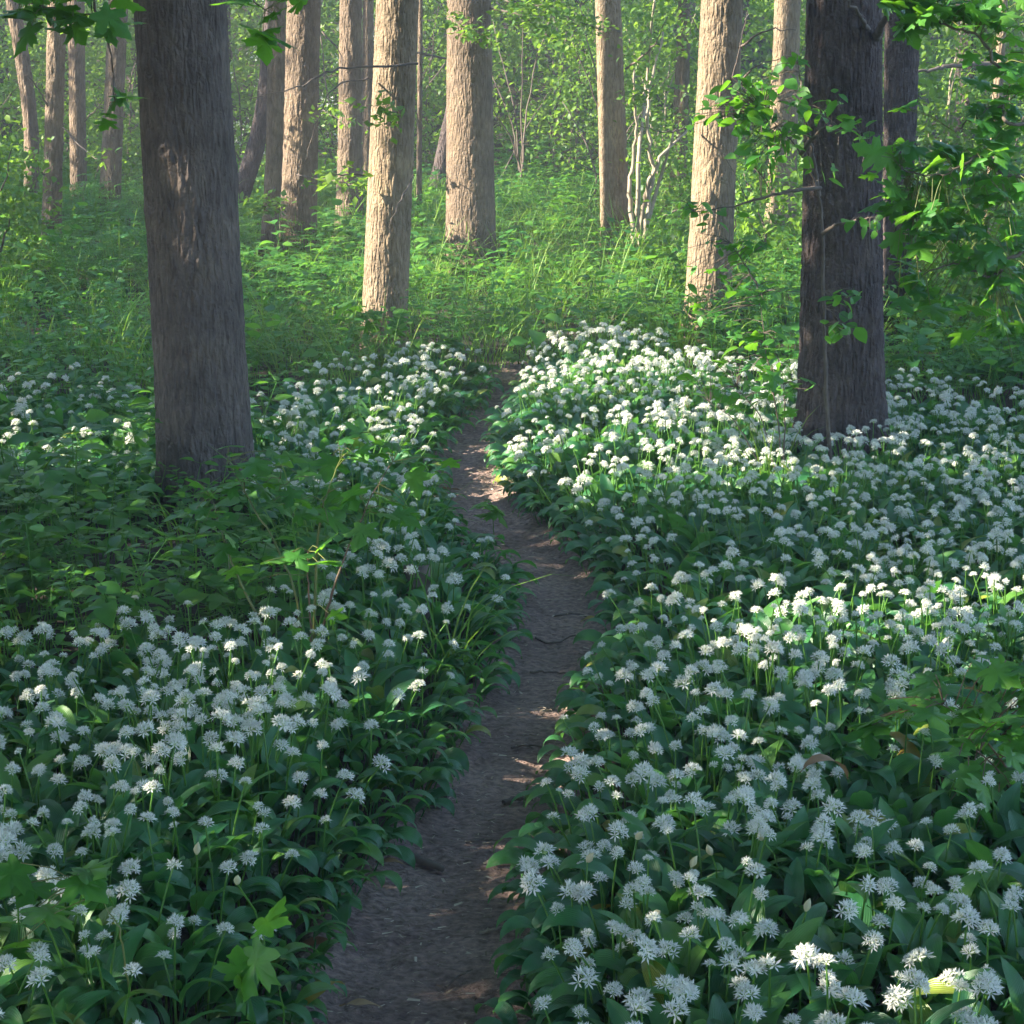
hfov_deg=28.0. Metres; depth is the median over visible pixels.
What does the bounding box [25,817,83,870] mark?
wild garlic
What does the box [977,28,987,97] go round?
tree
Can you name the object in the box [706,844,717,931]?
garlic bud
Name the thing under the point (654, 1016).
wild garlic
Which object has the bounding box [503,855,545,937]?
wild garlic
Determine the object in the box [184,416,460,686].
maple sapling
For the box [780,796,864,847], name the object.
wild garlic
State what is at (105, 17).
maple tree
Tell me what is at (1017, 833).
wild garlic
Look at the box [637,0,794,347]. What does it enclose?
tree
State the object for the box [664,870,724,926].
wild garlic
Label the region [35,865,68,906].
wild garlic
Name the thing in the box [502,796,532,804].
twig
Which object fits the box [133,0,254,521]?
tree
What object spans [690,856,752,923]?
wild garlic
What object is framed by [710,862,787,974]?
wild garlic
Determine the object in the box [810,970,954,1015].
wild garlic
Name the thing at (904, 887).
wild garlic
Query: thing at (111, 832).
wild garlic
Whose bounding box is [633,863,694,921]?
wild garlic
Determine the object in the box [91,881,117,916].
wild garlic
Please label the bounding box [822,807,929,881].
wild garlic
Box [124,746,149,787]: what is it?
wild garlic
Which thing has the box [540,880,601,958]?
wild garlic
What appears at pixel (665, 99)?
bush
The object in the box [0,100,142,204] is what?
bush
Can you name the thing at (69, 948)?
wild garlic
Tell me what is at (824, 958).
wild garlic
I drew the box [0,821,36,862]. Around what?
wild garlic
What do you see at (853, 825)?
wild garlic
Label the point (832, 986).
wild garlic
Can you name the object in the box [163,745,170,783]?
garlic bud
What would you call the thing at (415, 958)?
wood chips
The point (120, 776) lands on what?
wild garlic
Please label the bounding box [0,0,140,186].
bush
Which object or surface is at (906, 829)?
wild garlic
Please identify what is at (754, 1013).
wild garlic
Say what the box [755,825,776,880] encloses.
wild garlic
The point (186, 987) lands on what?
wild garlic
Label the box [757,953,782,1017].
wild garlic
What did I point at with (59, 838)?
wild garlic
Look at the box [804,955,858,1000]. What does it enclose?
wild garlic
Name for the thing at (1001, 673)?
maple sapling
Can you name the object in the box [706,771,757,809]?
wild garlic
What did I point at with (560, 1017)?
wild garlic
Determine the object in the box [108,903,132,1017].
wild garlic
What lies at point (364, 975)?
path
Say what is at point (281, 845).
wild garlic
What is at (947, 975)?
wild garlic
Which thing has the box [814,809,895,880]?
wild garlic
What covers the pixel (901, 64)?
tree
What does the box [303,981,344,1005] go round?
withered leaf
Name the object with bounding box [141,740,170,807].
wild garlic
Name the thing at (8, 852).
wild garlic
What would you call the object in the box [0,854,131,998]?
maple seedling
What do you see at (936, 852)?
wild garlic
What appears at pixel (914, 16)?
maple tree
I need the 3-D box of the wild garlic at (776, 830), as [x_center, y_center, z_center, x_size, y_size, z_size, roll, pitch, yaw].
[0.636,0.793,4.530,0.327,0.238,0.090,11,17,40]
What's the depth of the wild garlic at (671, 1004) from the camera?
3.63 m
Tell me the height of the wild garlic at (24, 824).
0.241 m
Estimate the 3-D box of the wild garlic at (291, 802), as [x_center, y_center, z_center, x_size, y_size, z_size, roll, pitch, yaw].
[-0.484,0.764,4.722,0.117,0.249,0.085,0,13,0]
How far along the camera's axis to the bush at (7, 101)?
20.92 m
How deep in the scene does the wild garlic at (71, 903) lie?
4.12 m
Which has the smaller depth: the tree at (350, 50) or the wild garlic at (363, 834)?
the wild garlic at (363, 834)
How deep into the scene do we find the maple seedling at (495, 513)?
8.05 m
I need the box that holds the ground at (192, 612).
[0,0,1023,1023]
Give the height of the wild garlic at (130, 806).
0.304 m
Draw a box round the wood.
[0,0,1023,168]
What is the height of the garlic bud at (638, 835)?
0.281 m
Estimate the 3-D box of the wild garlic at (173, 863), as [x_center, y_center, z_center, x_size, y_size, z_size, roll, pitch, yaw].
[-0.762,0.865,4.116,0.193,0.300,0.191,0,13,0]
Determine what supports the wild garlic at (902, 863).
on the ground at (192, 612)
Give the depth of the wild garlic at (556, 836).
4.79 m
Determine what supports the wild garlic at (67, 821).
on the ground at (192, 612)
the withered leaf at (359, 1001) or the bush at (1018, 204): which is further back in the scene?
the bush at (1018, 204)
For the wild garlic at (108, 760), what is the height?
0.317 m
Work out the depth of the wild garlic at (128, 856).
4.48 m
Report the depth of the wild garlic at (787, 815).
4.54 m
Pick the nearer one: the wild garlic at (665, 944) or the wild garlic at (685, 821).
the wild garlic at (665, 944)
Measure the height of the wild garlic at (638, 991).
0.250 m
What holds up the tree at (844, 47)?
on the ground at (192, 612)
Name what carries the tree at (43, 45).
on the ground at (192, 612)
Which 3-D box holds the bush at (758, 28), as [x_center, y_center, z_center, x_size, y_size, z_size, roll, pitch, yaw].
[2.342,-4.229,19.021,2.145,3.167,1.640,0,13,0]
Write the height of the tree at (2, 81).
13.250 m
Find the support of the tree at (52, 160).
on the ground at (192, 612)
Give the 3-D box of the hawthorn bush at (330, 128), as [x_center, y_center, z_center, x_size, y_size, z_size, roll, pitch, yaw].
[-1.889,-4.721,21.615,2.227,2.974,1.674,0,13,0]
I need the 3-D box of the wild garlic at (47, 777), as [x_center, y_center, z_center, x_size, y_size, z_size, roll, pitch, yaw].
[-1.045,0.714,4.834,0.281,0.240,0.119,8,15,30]
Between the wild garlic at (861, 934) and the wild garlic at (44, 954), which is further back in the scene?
the wild garlic at (861, 934)
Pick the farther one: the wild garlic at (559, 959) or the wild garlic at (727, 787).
the wild garlic at (727, 787)
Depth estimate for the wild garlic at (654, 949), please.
3.81 m
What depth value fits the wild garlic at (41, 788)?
4.72 m
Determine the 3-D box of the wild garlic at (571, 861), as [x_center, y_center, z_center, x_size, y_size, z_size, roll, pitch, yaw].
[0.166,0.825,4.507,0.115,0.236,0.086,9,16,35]
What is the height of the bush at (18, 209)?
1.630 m
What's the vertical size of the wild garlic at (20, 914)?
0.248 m
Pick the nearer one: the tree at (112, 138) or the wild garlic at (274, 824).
the wild garlic at (274, 824)
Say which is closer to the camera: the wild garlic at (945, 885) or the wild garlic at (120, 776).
the wild garlic at (945, 885)
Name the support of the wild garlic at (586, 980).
on the ground at (192, 612)
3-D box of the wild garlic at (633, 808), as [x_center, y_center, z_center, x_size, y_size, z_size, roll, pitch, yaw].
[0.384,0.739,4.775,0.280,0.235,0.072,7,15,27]
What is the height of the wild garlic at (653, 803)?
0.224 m
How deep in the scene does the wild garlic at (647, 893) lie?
4.17 m
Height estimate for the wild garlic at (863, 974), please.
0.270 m
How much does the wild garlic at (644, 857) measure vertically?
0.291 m
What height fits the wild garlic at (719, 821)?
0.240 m
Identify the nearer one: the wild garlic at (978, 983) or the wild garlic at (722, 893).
the wild garlic at (978, 983)
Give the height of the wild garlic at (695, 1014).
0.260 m
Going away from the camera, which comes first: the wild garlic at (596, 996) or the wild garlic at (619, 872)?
the wild garlic at (596, 996)
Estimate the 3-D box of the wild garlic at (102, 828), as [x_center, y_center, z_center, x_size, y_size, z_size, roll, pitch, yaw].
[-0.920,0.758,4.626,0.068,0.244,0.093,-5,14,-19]
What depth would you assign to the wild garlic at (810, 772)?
4.80 m
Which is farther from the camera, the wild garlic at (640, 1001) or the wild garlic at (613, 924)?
the wild garlic at (613, 924)
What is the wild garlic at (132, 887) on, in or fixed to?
on the ground at (192, 612)
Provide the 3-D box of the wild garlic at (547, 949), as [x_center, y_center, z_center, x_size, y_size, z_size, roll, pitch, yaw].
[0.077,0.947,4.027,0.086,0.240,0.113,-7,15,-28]
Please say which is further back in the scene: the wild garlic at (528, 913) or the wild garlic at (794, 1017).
the wild garlic at (528, 913)
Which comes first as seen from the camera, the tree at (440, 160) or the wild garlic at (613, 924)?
the wild garlic at (613, 924)
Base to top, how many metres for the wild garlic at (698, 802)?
0.318 m
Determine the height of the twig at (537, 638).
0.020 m
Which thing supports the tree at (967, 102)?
on the ground at (192, 612)
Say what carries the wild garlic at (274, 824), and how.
on the ground at (192, 612)
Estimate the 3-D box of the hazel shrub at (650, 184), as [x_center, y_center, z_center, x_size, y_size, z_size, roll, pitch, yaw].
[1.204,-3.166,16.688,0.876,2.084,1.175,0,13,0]
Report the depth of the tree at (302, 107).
15.78 m
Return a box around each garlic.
[0,320,1023,1023]
[0,760,55,823]
[0,763,60,813]
[0,784,21,842]
[0,804,47,836]
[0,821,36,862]
[0,827,49,864]
[0,830,16,855]
[0,845,10,852]
[0,850,11,916]
[0,866,72,907]
[0,884,119,942]
[0,894,79,947]
[0,953,22,1023]
[2,808,16,854]
[2,811,103,860]
[2,820,76,899]
[4,851,15,894]
[5,747,97,825]
[7,896,33,952]
[9,840,41,863]
[9,904,101,983]
[12,905,32,952]
[17,818,61,837]
[17,940,50,1020]
[18,919,137,1004]
[23,930,162,1022]
[23,965,55,1023]
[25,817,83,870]
[25,829,140,869]
[27,948,88,1023]
[30,906,116,969]
[31,764,45,825]
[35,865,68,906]
[36,800,98,851]
[36,945,121,1023]
[39,899,81,957]
[40,770,104,805]
[42,880,79,950]
[46,842,137,870]
[48,818,91,880]
[51,943,118,1005]
[52,897,88,917]
[53,876,72,923]
[59,818,144,883]
[61,789,132,852]
[61,907,127,955]
[64,928,111,983]
[65,780,128,849]
[72,800,134,884]
[74,844,132,869]
[76,784,117,856]
[83,822,101,852]
[87,779,195,824]
[88,815,136,873]
[89,818,158,909]
[89,906,129,1007]
[90,794,108,837]
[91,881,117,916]
[94,799,140,818]
[94,962,141,1023]
[101,837,161,911]
[103,758,171,819]
[103,826,176,886]
[104,755,157,793]
[106,758,153,807]
[106,888,139,996]
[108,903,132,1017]
[111,857,181,968]
[115,879,157,955]
[119,857,140,926]
[122,803,154,909]
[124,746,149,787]
[130,780,162,864]
[130,787,186,833]
[130,806,242,910]
[133,926,215,1017]
[137,736,204,826]
[138,811,184,903]
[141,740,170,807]
[143,821,227,862]
[154,768,210,825]
[155,950,233,1023]
[157,764,183,821]
[163,796,231,838]
[166,913,233,1023]
[172,777,288,885]
[174,741,277,824]
[179,768,247,831]
[188,915,247,1013]
[197,815,284,929]
[205,770,229,815]
[206,922,267,1023]
[219,858,259,933]
[221,755,288,881]
[237,849,280,933]
[250,801,300,894]
[250,926,298,969]
[253,822,315,908]
[257,807,318,895]
[272,849,337,932]
[278,795,327,873]
[320,815,369,902]
[326,768,383,875]
[334,787,389,870]
[493,901,563,974]
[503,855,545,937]
[509,854,560,948]
[514,811,579,898]
[518,867,556,954]
[521,788,571,876]
[524,841,573,912]
[524,945,564,1009]
[525,879,585,991]
[527,928,601,1021]
[530,845,624,950]
[530,861,590,928]
[533,995,550,1023]
[536,957,606,1023]
[538,966,600,1018]
[539,810,592,871]
[540,788,581,869]
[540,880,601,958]
[542,944,593,1023]
[544,887,590,961]
[546,840,593,883]
[546,980,624,1023]
[550,871,607,940]
[551,897,636,977]
[556,839,611,918]
[559,803,610,905]
[560,881,644,951]
[562,937,611,1023]
[567,791,627,853]
[570,775,620,854]
[570,860,716,898]
[571,920,620,1000]
[572,923,632,1002]
[572,1005,588,1023]
[577,929,645,1006]
[580,848,622,920]
[581,933,604,977]
[582,914,661,1006]
[583,817,631,860]
[586,980,700,1023]
[596,874,692,958]
[602,771,715,824]
[606,974,706,1023]
[607,770,656,835]
[608,819,629,893]
[609,941,647,1010]
[610,813,723,886]
[611,810,637,870]
[611,864,645,937]
[612,850,659,879]
[614,885,655,948]
[616,796,706,862]
[616,831,644,883]
[622,780,726,856]
[622,987,656,1023]
[625,760,687,824]
[625,925,772,994]
[625,995,650,1021]
[626,912,692,964]
[630,791,746,877]
[630,793,728,866]
[630,934,660,1017]
[631,954,733,1010]
[632,939,681,974]
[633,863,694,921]
[640,768,710,828]
[640,824,739,923]
[641,908,746,982]
[642,854,659,947]
[642,884,755,961]
[642,911,714,979]
[643,777,712,862]
[654,974,736,1023]
[655,761,722,827]
[658,820,740,857]
[660,996,690,1023]
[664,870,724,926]
[664,962,705,1023]
[678,905,775,975]
[679,868,732,925]
[680,975,749,1023]
[681,872,724,994]
[683,819,828,877]
[685,952,795,1023]
[687,883,704,911]
[689,901,731,975]
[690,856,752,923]
[694,799,735,834]
[697,907,817,977]
[704,794,735,841]
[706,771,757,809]
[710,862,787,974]
[713,786,769,859]
[714,815,791,881]
[715,937,736,1011]
[716,810,786,880]
[718,784,806,861]
[720,790,762,833]
[722,754,746,793]
[724,820,761,879]
[727,946,749,999]
[729,809,778,858]
[729,885,769,967]
[730,768,766,790]
[731,982,760,1023]
[732,789,789,840]
[737,812,875,864]
[740,812,802,889]
[741,958,767,1003]
[741,1001,766,1023]
[744,1003,762,1023]
[746,805,818,865]
[752,758,802,829]
[753,775,787,821]
[753,918,779,962]
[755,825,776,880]
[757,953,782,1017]
[763,797,831,865]
[764,830,834,905]
[766,769,825,818]
[767,789,895,832]
[768,843,869,918]
[770,756,803,828]
[770,765,842,823]
[777,841,855,904]
[779,942,872,1023]
[779,957,863,1018]
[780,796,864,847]
[781,824,897,919]
[782,1013,801,1023]
[787,952,837,1023]
[793,968,896,1023]
[799,838,906,918]
[801,776,844,846]
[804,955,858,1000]
[810,913,890,1007]
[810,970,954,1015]
[813,812,869,919]
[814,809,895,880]
[815,977,842,1015]
[816,846,886,934]
[818,922,875,1018]
[819,795,911,918]
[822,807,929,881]
[826,898,860,962]
[829,929,884,1007]
[831,885,974,965]
[836,985,870,1023]
[837,818,879,888]
[842,808,915,869]
[842,813,879,858]
[854,874,886,957]
[856,892,989,958]
[867,903,949,956]
[867,976,929,1023]
[870,875,928,922]
[875,876,901,954]
[879,796,933,852]
[883,896,904,999]
[883,977,913,1022]
[884,823,965,894]
[884,840,905,872]
[889,864,944,921]
[900,933,941,1000]
[900,967,928,1023]
[904,869,986,926]
[904,947,935,999]
[907,839,947,887]
[913,817,939,896]
[916,902,963,968]
[917,862,956,913]
[937,968,976,1003]
[939,943,981,1016]
[939,964,1007,1010]
[944,808,992,868]
[945,892,963,933]
[948,973,977,1023]
[949,977,972,1023]
[950,904,981,1000]
[952,770,994,844]
[956,859,1001,949]
[958,933,1019,966]
[961,802,976,839]
[966,971,997,1022]
[969,969,1004,1017]
[972,803,1023,848]
[972,846,1011,931]
[977,918,1010,1011]
[978,884,1023,926]
[980,850,1023,954]
[980,898,1022,998]
[982,775,1020,845]
[1003,891,1023,976]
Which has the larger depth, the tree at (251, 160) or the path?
the tree at (251, 160)
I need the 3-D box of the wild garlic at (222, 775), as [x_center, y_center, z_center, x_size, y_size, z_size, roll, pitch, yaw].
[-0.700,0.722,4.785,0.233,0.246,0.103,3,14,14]
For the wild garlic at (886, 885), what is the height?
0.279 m
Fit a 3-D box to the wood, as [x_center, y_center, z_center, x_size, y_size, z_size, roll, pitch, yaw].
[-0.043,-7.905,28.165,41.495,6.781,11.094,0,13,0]
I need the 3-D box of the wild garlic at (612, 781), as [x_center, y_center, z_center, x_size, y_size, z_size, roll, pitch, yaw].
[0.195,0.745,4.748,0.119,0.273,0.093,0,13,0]
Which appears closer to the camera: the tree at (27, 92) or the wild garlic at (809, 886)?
the wild garlic at (809, 886)
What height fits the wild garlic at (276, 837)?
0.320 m
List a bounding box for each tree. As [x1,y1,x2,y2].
[0,0,307,131]
[0,1,15,139]
[3,1,132,262]
[5,0,39,210]
[23,4,45,74]
[62,24,69,181]
[67,0,105,217]
[97,0,127,228]
[125,18,138,115]
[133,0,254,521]
[227,0,239,126]
[238,0,267,223]
[238,0,368,266]
[249,0,418,365]
[256,1,285,272]
[332,0,364,241]
[361,0,373,217]
[415,0,422,227]
[417,0,589,282]
[424,109,445,202]
[495,0,519,54]
[537,0,676,256]
[572,0,591,113]
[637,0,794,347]
[639,0,663,71]
[668,0,691,216]
[741,0,752,90]
[762,0,800,258]
[791,0,889,470]
[852,0,1023,367]
[883,9,919,346]
[918,0,1007,238]
[954,0,977,200]
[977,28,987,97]
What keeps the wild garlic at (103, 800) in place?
on the ground at (192, 612)
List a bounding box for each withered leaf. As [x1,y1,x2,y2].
[302,936,339,944]
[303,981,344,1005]
[339,998,381,1006]
[375,857,404,864]
[592,904,613,908]
[800,753,848,778]
[890,732,919,756]
[965,687,984,693]
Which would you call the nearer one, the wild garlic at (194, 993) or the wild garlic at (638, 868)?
the wild garlic at (194, 993)
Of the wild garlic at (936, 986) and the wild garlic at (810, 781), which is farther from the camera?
the wild garlic at (810, 781)
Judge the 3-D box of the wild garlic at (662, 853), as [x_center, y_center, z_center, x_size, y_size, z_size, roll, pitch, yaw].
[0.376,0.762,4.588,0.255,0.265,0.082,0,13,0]
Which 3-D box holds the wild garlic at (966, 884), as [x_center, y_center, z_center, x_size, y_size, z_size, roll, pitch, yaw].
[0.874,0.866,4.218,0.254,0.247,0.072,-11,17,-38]
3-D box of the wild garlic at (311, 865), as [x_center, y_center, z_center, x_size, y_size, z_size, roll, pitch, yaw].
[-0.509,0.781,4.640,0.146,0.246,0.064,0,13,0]
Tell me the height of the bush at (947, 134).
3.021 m
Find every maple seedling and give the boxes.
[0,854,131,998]
[212,896,292,1023]
[469,499,507,534]
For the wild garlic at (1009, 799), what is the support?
on the ground at (192, 612)
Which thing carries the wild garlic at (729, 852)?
on the ground at (192, 612)
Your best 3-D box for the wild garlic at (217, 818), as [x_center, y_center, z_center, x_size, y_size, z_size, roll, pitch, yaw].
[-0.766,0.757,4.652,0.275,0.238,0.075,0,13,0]
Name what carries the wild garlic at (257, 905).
on the ground at (192, 612)
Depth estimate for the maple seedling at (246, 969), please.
3.88 m
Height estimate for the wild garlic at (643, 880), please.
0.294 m
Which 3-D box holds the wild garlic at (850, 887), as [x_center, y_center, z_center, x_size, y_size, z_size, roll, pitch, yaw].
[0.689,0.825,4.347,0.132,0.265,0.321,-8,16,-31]
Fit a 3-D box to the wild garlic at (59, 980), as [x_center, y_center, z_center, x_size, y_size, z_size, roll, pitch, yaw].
[-0.826,0.891,3.944,0.236,0.318,0.144,0,13,0]
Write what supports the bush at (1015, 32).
on the ground at (192, 612)
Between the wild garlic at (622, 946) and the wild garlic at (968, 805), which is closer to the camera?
the wild garlic at (622, 946)
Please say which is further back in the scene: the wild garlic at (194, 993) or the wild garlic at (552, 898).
the wild garlic at (552, 898)
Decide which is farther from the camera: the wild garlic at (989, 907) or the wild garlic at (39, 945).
the wild garlic at (989, 907)
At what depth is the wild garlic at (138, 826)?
4.52 m
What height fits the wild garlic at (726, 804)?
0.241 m
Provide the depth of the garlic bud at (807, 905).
4.03 m
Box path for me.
[277,364,628,1023]
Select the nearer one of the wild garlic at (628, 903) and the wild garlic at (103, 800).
the wild garlic at (628, 903)
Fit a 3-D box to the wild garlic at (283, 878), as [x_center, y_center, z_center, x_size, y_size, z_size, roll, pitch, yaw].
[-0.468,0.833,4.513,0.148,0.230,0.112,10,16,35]
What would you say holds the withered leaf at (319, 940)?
on the path
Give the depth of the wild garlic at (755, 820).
4.36 m
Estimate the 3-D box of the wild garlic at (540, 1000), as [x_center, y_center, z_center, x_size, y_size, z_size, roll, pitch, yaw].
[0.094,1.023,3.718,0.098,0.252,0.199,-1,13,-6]
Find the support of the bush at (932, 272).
on the ground at (192, 612)
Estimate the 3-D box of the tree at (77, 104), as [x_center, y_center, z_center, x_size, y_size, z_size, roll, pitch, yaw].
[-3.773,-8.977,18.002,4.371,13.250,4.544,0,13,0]
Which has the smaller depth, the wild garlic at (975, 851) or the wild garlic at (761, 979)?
the wild garlic at (761, 979)
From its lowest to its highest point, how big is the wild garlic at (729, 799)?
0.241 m
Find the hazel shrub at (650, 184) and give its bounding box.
[608,0,699,247]
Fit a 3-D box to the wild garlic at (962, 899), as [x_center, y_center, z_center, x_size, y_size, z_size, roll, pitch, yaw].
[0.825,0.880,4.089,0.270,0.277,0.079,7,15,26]
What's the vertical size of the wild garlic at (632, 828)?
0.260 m
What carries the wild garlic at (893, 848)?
on the ground at (192, 612)
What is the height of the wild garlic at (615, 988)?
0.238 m
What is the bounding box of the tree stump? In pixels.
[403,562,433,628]
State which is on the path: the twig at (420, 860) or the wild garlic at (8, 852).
the twig at (420, 860)
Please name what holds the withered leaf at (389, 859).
on the path
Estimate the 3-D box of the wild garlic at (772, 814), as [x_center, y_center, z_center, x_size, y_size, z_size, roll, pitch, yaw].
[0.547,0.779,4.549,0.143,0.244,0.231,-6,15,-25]
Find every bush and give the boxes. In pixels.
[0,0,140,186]
[0,1,105,178]
[0,97,77,295]
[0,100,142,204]
[17,0,244,189]
[135,0,338,196]
[227,3,438,197]
[234,114,361,224]
[318,0,507,192]
[374,0,523,181]
[423,0,663,200]
[444,0,699,185]
[536,0,698,205]
[559,0,768,208]
[571,110,739,235]
[610,199,791,318]
[649,0,806,214]
[675,114,882,286]
[737,0,945,173]
[799,156,1023,346]
[882,0,1023,241]
[882,1,1023,218]
[884,130,1023,377]
[929,0,1023,215]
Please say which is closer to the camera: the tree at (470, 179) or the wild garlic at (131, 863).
the wild garlic at (131, 863)
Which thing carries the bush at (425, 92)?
on the ground at (192, 612)
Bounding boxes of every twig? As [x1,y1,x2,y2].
[414,853,444,871]
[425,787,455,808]
[444,969,472,987]
[466,839,497,843]
[479,926,501,933]
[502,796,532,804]
[511,744,542,748]
[529,670,566,673]
[535,635,575,643]
[554,613,586,616]
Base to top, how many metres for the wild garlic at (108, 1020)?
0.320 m
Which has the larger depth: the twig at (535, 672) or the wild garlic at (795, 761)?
the twig at (535, 672)
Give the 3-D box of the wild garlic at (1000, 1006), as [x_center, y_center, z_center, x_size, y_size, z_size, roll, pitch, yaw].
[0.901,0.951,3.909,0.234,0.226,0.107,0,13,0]
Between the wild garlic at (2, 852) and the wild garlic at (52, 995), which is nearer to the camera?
the wild garlic at (52, 995)
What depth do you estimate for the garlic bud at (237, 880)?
4.16 m
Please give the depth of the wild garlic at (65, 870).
4.33 m
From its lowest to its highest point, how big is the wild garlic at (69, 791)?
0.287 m
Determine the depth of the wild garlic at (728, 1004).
3.70 m
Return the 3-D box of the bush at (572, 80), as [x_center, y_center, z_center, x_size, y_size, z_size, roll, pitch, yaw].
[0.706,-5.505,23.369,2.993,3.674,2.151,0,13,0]
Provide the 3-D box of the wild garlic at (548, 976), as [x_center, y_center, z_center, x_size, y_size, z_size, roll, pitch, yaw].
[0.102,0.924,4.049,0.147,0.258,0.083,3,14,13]
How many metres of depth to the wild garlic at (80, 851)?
4.33 m
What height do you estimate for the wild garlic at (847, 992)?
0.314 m
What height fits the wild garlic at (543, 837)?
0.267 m
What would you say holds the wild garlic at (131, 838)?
on the ground at (192, 612)
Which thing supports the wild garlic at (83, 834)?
on the ground at (192, 612)
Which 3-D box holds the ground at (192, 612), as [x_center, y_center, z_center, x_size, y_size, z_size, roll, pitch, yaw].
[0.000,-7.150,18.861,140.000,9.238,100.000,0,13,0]
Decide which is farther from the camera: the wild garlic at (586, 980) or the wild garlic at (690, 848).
the wild garlic at (690, 848)
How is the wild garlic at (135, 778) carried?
on the ground at (192, 612)
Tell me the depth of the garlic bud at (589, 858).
4.26 m
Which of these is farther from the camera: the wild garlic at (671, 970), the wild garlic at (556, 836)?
the wild garlic at (556, 836)
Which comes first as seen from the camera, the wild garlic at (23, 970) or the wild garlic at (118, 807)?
the wild garlic at (23, 970)
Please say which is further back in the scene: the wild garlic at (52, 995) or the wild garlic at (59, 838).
the wild garlic at (59, 838)
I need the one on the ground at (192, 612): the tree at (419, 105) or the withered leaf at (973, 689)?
the tree at (419, 105)
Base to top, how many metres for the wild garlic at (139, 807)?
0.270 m
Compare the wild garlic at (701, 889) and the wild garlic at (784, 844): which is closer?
the wild garlic at (701, 889)
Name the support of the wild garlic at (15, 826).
on the ground at (192, 612)
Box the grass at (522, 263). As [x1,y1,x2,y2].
[0,155,1023,689]
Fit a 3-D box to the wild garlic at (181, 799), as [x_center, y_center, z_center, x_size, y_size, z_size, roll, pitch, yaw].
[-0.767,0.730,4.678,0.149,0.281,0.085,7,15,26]
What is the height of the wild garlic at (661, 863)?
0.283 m
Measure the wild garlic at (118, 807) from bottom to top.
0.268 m
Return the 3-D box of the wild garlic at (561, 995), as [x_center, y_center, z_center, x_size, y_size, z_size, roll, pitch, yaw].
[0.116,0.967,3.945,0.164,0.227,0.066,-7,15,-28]
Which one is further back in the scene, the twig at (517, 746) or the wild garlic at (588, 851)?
the twig at (517, 746)
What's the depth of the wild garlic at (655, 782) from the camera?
4.77 m
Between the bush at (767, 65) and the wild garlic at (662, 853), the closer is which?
the wild garlic at (662, 853)
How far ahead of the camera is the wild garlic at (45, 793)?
4.79 m
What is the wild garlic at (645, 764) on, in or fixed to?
on the ground at (192, 612)
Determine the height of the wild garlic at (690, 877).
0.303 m
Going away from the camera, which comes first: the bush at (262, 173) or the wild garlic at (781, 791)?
the wild garlic at (781, 791)
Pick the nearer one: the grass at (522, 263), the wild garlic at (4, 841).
the wild garlic at (4, 841)
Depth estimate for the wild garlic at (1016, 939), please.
4.07 m
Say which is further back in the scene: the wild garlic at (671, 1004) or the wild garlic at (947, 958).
the wild garlic at (947, 958)
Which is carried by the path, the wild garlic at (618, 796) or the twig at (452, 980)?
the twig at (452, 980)
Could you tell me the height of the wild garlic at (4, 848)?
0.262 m
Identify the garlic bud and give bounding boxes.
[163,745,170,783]
[193,842,200,915]
[233,875,262,995]
[584,852,593,905]
[629,831,642,881]
[653,910,661,956]
[684,856,696,887]
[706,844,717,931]
[757,832,777,890]
[791,898,810,1014]
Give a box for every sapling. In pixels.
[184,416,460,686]
[326,298,407,367]
[674,228,815,471]
[678,52,904,460]
[842,654,1023,860]
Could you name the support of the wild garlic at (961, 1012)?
on the ground at (192, 612)
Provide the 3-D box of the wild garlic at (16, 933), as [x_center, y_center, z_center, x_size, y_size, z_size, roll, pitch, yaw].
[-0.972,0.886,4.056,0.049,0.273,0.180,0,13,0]
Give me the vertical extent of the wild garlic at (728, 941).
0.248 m
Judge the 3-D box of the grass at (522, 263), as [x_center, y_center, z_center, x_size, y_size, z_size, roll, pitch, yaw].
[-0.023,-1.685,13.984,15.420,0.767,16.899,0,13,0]
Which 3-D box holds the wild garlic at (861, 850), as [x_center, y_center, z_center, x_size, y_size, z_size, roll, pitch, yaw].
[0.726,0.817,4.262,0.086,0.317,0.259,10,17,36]
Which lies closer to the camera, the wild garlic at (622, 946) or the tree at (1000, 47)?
the wild garlic at (622, 946)
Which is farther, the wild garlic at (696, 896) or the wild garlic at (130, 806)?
the wild garlic at (130, 806)
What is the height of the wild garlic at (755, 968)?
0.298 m
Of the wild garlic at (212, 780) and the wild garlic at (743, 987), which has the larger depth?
the wild garlic at (212, 780)
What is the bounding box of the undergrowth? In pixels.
[0,125,1023,675]
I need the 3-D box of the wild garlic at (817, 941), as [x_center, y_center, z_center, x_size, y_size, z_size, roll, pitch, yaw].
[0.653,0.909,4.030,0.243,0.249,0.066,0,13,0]
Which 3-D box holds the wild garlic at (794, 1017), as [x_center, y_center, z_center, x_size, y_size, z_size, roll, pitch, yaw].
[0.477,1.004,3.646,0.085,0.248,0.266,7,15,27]
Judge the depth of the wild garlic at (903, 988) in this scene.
3.75 m
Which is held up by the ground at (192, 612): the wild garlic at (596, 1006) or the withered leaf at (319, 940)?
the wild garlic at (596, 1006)
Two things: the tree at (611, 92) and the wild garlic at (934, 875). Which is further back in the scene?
the tree at (611, 92)
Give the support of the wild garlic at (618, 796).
on the ground at (192, 612)
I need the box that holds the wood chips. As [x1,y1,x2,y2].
[315,374,609,1023]
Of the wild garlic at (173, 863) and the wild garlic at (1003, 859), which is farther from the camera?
the wild garlic at (1003, 859)
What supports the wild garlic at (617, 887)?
on the ground at (192, 612)
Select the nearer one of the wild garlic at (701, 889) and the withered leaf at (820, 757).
the wild garlic at (701, 889)
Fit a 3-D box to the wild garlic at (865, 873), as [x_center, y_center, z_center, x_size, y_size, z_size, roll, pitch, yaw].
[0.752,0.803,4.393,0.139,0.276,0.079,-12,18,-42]
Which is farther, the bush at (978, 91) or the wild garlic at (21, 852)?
the bush at (978, 91)

